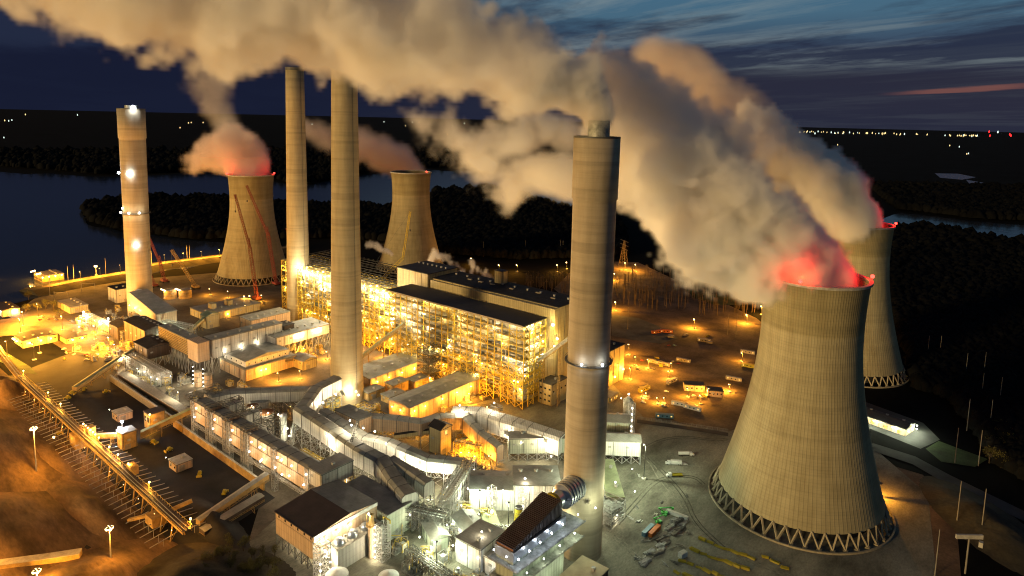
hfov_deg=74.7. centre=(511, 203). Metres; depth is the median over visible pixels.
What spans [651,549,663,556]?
pipe bundle
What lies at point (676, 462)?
truck
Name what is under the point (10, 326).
parking lot
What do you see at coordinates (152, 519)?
stacker
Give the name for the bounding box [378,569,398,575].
dome tank
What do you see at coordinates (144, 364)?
pipe rack
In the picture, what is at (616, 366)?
plant block
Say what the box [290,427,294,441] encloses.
silo
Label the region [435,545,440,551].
door
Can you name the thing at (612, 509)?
building
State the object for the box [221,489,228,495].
bulldozer
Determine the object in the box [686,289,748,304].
grass
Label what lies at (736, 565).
pipe bundle
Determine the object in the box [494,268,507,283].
roof tower
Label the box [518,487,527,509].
ladder tower
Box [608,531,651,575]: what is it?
wheel track
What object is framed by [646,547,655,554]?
pipe bundle
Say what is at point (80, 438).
rail trestle
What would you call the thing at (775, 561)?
pipe bundle
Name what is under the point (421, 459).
gas duct
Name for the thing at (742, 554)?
pipe bundle
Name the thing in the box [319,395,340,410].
cooler rack
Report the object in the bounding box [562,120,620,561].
smokestack
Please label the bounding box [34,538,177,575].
embankment
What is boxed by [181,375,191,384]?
equipment skid
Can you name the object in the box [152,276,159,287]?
crane
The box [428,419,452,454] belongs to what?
transfer tower
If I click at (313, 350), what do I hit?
equipment skid
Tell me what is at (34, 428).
lamp post
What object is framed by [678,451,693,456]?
truck
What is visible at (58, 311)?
tree
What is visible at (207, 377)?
silo
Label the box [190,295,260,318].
plant block
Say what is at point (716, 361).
laydown yard
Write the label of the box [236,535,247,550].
tree
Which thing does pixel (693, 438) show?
wheel track
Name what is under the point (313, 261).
boiler house
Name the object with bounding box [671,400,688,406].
office trailer
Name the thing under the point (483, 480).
hall
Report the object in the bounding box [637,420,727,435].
road
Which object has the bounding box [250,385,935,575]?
yard
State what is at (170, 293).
storage tank
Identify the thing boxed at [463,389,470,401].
equipment skid
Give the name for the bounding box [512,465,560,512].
plant block
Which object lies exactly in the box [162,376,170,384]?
equipment skid
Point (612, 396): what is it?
shed
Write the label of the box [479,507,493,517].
equipment skid
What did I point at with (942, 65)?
sky
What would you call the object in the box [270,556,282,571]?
tree
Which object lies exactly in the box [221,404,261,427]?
truss cap
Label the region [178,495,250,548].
coal pile
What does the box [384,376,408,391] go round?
plant block
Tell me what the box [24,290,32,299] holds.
tree
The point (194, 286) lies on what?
crane
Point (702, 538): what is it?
pipe bundle
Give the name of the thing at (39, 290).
embankment
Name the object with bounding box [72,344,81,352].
equipment skid
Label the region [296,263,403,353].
boiler house
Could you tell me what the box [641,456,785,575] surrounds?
wheel track
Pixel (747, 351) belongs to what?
office trailer
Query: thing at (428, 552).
equipment skid
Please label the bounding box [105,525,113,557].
lamp post
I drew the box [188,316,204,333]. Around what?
conveyor
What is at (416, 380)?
plant block
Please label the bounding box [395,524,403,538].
equipment skid
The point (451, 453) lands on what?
equipment skid
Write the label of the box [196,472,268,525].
conveyor
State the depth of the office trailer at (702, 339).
771.68 m
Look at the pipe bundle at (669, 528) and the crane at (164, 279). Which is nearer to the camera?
the pipe bundle at (669, 528)
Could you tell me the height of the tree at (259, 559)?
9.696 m
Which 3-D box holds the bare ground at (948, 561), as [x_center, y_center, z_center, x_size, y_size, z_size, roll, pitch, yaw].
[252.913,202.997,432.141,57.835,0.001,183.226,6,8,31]
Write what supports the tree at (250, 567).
on the embankment at (181, 560)
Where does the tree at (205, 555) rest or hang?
on the embankment at (181, 560)
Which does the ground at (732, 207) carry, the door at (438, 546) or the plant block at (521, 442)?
the plant block at (521, 442)
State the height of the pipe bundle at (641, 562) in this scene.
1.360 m
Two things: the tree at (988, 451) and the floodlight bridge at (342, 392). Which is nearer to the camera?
the tree at (988, 451)
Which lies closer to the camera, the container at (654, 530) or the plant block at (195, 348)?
the container at (654, 530)
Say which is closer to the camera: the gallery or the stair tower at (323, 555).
the stair tower at (323, 555)
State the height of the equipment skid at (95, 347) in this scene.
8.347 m
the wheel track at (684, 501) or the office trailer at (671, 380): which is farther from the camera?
the office trailer at (671, 380)
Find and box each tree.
[21,303,31,313]
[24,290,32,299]
[32,302,41,311]
[54,309,63,317]
[200,551,214,559]
[213,549,222,555]
[217,544,229,555]
[224,557,236,567]
[228,549,239,558]
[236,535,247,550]
[239,535,251,546]
[244,557,253,567]
[247,561,255,572]
[254,553,267,564]
[258,544,265,555]
[265,555,272,567]
[266,566,279,575]
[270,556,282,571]
[271,544,279,552]
[983,445,996,462]
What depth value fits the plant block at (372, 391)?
597.76 m
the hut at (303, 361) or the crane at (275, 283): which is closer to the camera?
the hut at (303, 361)
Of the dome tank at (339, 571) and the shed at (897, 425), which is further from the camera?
the shed at (897, 425)
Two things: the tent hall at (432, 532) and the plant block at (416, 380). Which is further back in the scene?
the plant block at (416, 380)
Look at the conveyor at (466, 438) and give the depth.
508.73 m
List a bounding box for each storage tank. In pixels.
[161,287,176,299]
[175,288,191,298]
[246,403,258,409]
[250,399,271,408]
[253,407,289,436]
[513,503,524,521]
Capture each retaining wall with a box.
[0,548,81,568]
[109,375,171,418]
[173,421,264,490]
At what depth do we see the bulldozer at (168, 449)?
495.22 m
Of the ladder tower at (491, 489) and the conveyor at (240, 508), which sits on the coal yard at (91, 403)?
the conveyor at (240, 508)
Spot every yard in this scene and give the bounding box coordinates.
[11,352,274,543]
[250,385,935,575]
[554,262,760,431]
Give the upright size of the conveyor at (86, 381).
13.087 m
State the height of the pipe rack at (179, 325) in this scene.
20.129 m
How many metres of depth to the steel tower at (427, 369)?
640.09 m
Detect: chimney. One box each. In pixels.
[285,67,309,320]
[330,48,363,405]
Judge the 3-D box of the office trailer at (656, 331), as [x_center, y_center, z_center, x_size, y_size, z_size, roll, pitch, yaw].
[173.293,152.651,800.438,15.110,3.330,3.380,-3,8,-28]
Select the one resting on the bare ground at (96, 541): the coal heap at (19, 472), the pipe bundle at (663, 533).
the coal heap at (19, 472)
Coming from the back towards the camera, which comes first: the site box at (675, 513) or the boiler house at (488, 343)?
the boiler house at (488, 343)
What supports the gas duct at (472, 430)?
on the yard at (907, 549)
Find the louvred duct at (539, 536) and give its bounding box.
[488,475,585,575]
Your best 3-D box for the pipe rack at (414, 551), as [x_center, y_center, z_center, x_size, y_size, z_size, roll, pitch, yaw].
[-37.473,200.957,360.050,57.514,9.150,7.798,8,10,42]
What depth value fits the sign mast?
377.14 m
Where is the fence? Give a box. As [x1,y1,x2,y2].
[638,416,727,431]
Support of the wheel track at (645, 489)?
on the yard at (907, 549)
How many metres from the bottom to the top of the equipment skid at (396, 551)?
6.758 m
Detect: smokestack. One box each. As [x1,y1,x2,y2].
[116,105,152,316]
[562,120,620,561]
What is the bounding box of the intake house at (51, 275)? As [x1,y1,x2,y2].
[30,269,63,281]
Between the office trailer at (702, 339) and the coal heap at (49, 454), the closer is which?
the coal heap at (49, 454)
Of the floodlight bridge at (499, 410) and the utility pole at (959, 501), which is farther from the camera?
the floodlight bridge at (499, 410)
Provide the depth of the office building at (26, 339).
714.83 m
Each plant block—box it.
[57,298,88,313]
[107,283,126,302]
[158,323,209,373]
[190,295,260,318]
[203,319,281,373]
[239,307,290,326]
[259,446,353,488]
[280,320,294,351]
[335,404,372,433]
[363,383,384,400]
[380,387,405,403]
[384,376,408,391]
[397,261,457,349]
[406,373,428,388]
[507,431,564,460]
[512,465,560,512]
[559,555,608,575]
[605,431,641,463]
[606,412,630,432]
[608,340,624,386]
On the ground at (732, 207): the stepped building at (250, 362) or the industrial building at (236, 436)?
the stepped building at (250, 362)
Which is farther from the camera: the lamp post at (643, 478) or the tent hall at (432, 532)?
the lamp post at (643, 478)
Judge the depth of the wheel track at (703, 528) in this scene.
419.70 m
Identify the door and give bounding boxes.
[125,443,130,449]
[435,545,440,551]
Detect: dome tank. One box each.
[325,566,348,575]
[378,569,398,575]
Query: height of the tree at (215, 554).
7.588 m
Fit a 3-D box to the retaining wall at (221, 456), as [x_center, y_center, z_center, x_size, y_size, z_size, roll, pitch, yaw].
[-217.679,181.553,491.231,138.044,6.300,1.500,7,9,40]
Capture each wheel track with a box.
[605,533,646,575]
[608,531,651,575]
[615,475,704,522]
[618,477,701,524]
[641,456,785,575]
[643,455,792,575]
[646,436,726,445]
[648,438,722,447]
[648,458,717,544]
[650,457,724,546]
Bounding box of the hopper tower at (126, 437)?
[116,420,136,450]
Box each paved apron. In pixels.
[612,315,677,343]
[866,402,939,448]
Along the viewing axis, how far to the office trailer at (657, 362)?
693.41 m
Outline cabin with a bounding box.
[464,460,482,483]
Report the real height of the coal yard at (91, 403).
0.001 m
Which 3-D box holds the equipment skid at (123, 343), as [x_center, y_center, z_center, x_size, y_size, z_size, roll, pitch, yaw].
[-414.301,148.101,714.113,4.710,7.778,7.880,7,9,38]
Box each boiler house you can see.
[281,250,396,309]
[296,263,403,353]
[386,284,546,409]
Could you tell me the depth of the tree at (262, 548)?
379.74 m
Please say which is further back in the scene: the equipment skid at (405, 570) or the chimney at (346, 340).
the chimney at (346, 340)
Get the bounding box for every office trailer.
[638,385,649,392]
[648,358,660,362]
[651,329,662,333]
[655,360,669,366]
[655,412,673,418]
[662,329,672,332]
[666,377,677,384]
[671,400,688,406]
[676,357,690,362]
[683,403,701,411]
[697,338,710,341]
[726,375,741,381]
[740,349,754,354]
[741,362,754,367]
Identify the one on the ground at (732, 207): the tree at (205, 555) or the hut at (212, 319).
the hut at (212, 319)
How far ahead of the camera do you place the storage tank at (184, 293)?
898.42 m
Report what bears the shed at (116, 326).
on the ground at (732, 207)
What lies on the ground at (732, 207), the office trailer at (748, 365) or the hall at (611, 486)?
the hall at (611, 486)
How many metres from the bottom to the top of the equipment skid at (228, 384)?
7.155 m
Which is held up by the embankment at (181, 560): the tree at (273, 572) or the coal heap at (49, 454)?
the tree at (273, 572)
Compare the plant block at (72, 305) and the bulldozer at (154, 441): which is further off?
the plant block at (72, 305)
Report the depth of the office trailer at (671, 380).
647.83 m
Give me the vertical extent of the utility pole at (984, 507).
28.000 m
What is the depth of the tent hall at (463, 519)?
405.56 m
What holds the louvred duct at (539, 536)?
on the ground at (732, 207)
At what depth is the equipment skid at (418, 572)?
367.27 m
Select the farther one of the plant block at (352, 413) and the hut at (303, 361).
the hut at (303, 361)
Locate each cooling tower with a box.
[212,172,286,286]
[376,170,443,273]
[708,264,895,554]
[821,218,909,387]
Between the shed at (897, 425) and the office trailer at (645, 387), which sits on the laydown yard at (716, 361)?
the office trailer at (645, 387)
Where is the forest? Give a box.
[0,144,1023,480]
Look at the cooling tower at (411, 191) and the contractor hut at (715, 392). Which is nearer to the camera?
the contractor hut at (715, 392)
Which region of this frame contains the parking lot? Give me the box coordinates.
[0,316,73,335]
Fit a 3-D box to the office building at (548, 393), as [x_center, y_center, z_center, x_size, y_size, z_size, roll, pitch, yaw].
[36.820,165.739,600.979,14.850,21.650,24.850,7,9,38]
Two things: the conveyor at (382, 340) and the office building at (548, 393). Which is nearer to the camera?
the office building at (548, 393)
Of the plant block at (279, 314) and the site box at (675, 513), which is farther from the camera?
the plant block at (279, 314)
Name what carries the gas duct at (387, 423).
on the yard at (907, 549)
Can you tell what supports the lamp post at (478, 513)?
on the ground at (732, 207)
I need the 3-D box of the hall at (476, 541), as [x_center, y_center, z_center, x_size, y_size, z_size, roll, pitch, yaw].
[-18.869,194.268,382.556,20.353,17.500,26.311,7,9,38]
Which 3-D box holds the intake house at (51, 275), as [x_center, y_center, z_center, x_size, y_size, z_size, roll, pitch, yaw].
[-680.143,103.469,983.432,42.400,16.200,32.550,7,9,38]
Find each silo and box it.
[192,366,201,386]
[202,369,212,389]
[279,412,286,440]
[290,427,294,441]
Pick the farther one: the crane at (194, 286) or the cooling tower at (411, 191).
the cooling tower at (411, 191)
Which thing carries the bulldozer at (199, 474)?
on the ground at (732, 207)
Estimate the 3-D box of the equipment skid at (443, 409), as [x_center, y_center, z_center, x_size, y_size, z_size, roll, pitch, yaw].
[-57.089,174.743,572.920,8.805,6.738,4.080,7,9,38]
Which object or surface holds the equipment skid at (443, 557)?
on the yard at (907, 549)
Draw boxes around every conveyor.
[72,356,122,390]
[91,432,116,446]
[118,371,187,413]
[122,334,156,359]
[140,407,191,438]
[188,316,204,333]
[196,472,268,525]
[199,492,264,535]
[363,322,404,361]
[394,428,428,446]
[455,436,471,446]
[498,337,567,405]
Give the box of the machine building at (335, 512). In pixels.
[274,475,411,573]
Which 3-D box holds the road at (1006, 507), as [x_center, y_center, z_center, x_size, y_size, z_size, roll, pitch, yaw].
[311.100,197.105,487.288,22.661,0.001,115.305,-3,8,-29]
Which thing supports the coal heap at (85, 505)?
on the bare ground at (96, 541)
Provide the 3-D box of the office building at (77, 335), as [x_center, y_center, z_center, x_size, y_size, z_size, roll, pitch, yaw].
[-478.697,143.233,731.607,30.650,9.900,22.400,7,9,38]
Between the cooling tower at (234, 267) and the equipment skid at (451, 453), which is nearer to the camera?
the equipment skid at (451, 453)
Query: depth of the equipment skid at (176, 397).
584.61 m
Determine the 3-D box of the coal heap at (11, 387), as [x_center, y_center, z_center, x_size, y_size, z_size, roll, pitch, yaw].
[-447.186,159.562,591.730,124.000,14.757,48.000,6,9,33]
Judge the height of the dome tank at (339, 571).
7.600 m
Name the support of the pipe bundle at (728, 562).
on the ground at (732, 207)
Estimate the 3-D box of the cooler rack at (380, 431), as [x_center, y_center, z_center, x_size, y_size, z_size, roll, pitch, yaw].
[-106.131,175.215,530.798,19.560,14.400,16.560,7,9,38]
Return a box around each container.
[641,523,654,536]
[648,523,660,537]
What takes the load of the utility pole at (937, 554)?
on the bare ground at (948, 561)
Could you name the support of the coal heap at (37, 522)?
on the bare ground at (96, 541)
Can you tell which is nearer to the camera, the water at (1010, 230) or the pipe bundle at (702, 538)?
the pipe bundle at (702, 538)
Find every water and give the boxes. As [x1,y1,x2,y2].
[0,169,572,302]
[878,213,1023,237]
[935,173,974,179]
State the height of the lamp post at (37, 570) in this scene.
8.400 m
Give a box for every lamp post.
[30,426,37,470]
[32,567,40,575]
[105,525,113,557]
[446,523,451,551]
[476,490,480,515]
[505,501,509,527]
[641,443,646,479]
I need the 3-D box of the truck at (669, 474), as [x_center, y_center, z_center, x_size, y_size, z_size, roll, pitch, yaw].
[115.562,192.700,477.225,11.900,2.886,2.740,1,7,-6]
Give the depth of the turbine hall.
627.02 m
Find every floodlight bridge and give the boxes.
[322,389,358,403]
[326,420,445,473]
[459,402,551,456]
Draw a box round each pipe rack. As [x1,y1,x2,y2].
[83,313,123,340]
[120,350,171,386]
[158,319,195,333]
[272,401,297,420]
[300,448,356,482]
[404,544,457,575]
[405,502,448,534]
[436,455,476,522]
[444,522,502,537]
[453,438,483,461]
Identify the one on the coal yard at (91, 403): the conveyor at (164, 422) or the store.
the conveyor at (164, 422)
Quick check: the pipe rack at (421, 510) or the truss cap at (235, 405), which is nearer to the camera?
the pipe rack at (421, 510)
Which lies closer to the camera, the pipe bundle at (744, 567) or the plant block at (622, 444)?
the pipe bundle at (744, 567)
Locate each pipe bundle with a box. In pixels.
[638,557,651,564]
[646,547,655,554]
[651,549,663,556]
[654,535,667,542]
[655,541,664,547]
[657,531,667,536]
[664,523,674,531]
[671,528,680,536]
[682,572,692,575]
[689,546,700,553]
[698,536,706,541]
[701,567,711,573]
[723,559,733,565]
[733,563,740,568]
[738,552,747,556]
[741,565,749,570]
[770,558,780,564]
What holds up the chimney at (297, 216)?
on the ground at (732, 207)
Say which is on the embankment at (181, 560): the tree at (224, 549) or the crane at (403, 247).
the tree at (224, 549)
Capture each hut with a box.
[143,406,164,427]
[200,310,219,328]
[293,352,317,370]
[683,380,704,391]
[706,386,723,397]
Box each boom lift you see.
[653,513,666,523]
[658,507,673,514]
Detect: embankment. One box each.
[19,246,286,295]
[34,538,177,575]
[137,542,295,575]
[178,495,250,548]
[919,476,1023,575]
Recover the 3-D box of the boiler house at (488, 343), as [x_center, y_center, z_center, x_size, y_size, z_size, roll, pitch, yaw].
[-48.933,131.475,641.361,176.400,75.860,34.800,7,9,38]
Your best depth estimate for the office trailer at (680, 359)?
705.25 m
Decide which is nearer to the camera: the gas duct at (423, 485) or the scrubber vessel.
the gas duct at (423, 485)
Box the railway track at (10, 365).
[0,345,22,376]
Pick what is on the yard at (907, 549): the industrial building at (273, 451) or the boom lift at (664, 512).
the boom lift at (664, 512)
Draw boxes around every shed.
[109,318,124,339]
[109,406,132,421]
[123,315,163,343]
[165,453,192,472]
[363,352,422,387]
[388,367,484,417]
[608,389,618,402]
[866,407,917,435]
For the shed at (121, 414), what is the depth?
545.01 m
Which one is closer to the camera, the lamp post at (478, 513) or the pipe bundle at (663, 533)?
the pipe bundle at (663, 533)
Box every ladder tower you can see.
[374,516,390,562]
[487,484,496,510]
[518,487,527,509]
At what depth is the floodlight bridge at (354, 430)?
466.97 m
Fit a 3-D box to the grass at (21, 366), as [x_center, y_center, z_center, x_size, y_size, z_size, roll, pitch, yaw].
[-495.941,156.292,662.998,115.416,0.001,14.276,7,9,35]
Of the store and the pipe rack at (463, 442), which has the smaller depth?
the store
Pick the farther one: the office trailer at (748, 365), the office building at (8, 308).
the office building at (8, 308)
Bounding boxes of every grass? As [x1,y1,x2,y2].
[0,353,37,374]
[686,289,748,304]
[926,441,986,466]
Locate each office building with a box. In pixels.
[0,301,20,316]
[12,328,57,347]
[58,326,86,343]
[538,375,566,405]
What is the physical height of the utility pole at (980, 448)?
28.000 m
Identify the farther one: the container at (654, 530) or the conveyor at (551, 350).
the conveyor at (551, 350)
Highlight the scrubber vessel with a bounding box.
[621,393,635,432]
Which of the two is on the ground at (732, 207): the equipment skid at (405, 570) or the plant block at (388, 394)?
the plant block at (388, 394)
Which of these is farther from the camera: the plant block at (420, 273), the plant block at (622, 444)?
the plant block at (420, 273)
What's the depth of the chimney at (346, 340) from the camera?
565.52 m
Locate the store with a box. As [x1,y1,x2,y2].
[479,507,499,525]
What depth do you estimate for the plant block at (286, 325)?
705.66 m
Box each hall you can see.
[419,515,450,552]
[430,271,569,390]
[451,508,479,534]
[452,519,504,572]
[469,470,513,510]
[483,546,495,574]
[604,459,634,513]
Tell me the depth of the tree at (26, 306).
817.76 m
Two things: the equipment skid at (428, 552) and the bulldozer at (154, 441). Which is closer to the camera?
the equipment skid at (428, 552)
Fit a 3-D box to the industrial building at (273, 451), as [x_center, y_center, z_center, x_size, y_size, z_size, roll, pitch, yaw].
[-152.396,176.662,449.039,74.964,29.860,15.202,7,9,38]
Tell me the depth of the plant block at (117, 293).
877.12 m
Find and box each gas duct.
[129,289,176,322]
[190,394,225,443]
[204,385,327,418]
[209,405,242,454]
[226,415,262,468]
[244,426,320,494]
[292,375,418,521]
[318,408,463,488]
[369,412,468,449]
[389,455,434,516]
[451,406,564,463]
[462,415,503,465]
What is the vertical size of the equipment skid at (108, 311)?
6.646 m
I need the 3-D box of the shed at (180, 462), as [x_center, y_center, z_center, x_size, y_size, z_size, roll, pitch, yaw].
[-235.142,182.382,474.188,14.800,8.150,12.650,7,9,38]
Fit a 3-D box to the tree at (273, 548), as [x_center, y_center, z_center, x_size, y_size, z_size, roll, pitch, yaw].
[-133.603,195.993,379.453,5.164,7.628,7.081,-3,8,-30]
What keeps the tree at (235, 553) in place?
on the embankment at (181, 560)
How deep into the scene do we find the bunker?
660.41 m
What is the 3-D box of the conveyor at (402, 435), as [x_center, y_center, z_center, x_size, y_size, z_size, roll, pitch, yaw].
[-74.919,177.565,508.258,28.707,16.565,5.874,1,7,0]
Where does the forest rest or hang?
on the ground at (732, 207)
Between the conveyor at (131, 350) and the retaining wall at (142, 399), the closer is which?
the retaining wall at (142, 399)
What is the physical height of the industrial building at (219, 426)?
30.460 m
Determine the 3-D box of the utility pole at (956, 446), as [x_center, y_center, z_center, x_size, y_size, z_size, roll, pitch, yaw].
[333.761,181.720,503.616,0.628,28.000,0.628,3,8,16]
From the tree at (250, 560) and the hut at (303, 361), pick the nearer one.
the tree at (250, 560)
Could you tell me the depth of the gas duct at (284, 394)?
544.18 m
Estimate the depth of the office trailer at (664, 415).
570.37 m
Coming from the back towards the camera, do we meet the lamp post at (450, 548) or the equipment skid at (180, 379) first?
the equipment skid at (180, 379)
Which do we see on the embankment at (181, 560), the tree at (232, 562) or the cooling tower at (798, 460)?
the tree at (232, 562)
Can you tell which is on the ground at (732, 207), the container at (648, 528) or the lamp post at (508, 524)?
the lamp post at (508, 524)
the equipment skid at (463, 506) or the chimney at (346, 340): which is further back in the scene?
the chimney at (346, 340)
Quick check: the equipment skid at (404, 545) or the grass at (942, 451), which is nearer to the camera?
the equipment skid at (404, 545)
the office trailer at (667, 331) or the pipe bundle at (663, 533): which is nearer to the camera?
the pipe bundle at (663, 533)
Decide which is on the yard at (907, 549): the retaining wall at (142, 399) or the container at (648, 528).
the container at (648, 528)
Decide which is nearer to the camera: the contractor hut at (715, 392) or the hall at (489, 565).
the hall at (489, 565)
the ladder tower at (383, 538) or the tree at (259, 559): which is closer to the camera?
the tree at (259, 559)
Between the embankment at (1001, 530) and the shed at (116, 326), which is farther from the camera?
the shed at (116, 326)
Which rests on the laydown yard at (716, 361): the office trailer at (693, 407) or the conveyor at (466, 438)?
the office trailer at (693, 407)
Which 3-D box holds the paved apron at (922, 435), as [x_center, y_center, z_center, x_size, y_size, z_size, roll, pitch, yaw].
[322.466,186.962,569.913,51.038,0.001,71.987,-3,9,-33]
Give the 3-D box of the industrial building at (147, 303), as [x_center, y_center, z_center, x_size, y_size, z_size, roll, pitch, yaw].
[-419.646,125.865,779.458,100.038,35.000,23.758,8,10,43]
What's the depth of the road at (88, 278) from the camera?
991.10 m
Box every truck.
[665,459,681,465]
[666,472,682,477]
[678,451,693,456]
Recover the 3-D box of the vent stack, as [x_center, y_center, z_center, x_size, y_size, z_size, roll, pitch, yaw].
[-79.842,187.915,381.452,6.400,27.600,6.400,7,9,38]
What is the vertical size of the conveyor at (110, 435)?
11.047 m
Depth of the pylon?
1163.34 m
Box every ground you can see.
[0,109,1023,575]
[0,368,167,552]
[897,467,960,575]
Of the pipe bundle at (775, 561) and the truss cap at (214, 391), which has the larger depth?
the truss cap at (214, 391)
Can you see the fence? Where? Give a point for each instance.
(680, 424)
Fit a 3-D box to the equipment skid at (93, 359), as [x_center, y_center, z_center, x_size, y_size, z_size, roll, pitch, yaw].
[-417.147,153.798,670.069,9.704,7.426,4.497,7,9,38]
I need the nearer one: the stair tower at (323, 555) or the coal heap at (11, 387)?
the stair tower at (323, 555)
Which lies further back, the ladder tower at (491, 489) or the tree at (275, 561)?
the ladder tower at (491, 489)
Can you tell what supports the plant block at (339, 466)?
on the ground at (732, 207)
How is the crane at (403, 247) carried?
on the ground at (732, 207)
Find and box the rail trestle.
[7,370,204,547]
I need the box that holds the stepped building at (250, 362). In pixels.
[218,342,296,380]
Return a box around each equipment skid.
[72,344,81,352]
[90,353,97,361]
[91,342,98,350]
[98,342,104,350]
[103,353,112,360]
[104,308,111,313]
[119,339,127,346]
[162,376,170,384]
[171,392,178,399]
[177,372,186,382]
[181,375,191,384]
[226,379,233,386]
[237,382,246,387]
[309,345,316,353]
[391,535,408,552]
[391,542,402,555]
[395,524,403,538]
[401,553,415,574]
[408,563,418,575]
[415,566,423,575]
[420,545,432,557]
[437,542,451,564]
[440,405,447,412]
[446,451,457,456]
[452,567,461,575]
[459,501,471,509]
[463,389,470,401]
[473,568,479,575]
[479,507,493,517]
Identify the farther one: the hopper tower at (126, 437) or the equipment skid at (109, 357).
the equipment skid at (109, 357)
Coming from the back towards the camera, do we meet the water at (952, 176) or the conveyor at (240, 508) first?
the water at (952, 176)
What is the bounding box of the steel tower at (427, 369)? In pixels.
[414,342,443,379]
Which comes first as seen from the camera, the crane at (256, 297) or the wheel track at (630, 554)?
the wheel track at (630, 554)
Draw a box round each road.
[42,247,286,286]
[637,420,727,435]
[872,443,1023,520]
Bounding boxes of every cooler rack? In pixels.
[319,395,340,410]
[353,401,379,412]
[371,410,393,436]
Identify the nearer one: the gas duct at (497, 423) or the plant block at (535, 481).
the plant block at (535, 481)
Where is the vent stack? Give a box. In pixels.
[366,513,376,558]
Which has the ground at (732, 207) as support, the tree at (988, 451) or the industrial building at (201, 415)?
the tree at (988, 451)
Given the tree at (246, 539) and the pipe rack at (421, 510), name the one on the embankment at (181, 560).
the tree at (246, 539)
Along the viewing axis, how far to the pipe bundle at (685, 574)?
372.86 m
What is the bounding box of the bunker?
[133,336,173,364]
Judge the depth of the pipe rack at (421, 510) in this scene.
404.33 m
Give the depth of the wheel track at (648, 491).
456.88 m
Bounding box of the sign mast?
[955,534,983,573]
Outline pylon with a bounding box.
[618,239,627,266]
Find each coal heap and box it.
[0,375,45,410]
[0,408,63,491]
[0,491,91,575]
[29,428,81,473]
[46,480,144,540]
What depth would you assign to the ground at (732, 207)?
3084.69 m
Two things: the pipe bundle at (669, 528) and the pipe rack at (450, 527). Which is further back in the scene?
the pipe bundle at (669, 528)
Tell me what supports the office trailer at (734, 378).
on the laydown yard at (716, 361)
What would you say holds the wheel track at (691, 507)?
on the yard at (907, 549)
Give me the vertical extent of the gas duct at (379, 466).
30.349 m
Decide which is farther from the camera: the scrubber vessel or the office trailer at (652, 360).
the office trailer at (652, 360)
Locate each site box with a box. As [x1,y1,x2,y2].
[666,509,688,519]
[678,549,687,558]
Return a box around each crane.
[150,238,169,282]
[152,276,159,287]
[171,249,200,289]
[234,194,262,300]
[246,185,280,285]
[373,211,410,277]
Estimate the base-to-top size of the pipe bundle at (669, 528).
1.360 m
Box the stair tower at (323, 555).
[312,537,330,575]
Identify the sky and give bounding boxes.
[0,0,1023,132]
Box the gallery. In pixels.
[268,317,329,352]
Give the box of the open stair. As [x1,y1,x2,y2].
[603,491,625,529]
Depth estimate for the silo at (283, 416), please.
513.99 m
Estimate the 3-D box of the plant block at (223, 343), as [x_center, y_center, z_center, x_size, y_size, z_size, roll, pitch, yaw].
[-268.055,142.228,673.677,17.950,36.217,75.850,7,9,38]
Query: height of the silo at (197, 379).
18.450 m
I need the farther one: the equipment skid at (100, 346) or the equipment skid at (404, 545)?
the equipment skid at (100, 346)
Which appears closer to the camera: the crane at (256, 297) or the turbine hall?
the turbine hall
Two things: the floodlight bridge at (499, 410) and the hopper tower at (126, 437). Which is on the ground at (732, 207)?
the hopper tower at (126, 437)
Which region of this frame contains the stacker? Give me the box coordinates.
[127,499,191,532]
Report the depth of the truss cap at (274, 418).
481.03 m
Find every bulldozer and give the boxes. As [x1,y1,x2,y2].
[150,439,158,444]
[164,446,172,452]
[196,470,201,477]
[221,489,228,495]
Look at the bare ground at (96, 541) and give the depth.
454.86 m
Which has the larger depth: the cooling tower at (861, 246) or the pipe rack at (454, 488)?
the cooling tower at (861, 246)
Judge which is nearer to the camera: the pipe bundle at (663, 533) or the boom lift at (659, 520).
the pipe bundle at (663, 533)
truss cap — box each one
[185,385,222,400]
[204,395,243,413]
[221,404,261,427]
[240,414,280,438]
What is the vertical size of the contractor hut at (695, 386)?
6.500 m
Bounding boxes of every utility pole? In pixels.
[934,529,939,575]
[954,428,958,462]
[956,481,961,519]
[978,430,982,465]
[982,489,986,524]
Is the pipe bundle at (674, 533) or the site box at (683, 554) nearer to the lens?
the site box at (683, 554)
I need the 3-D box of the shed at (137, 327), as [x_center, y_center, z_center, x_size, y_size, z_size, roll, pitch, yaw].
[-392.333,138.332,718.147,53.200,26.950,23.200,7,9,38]
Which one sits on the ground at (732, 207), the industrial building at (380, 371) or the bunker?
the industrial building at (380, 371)
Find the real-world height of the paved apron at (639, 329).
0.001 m

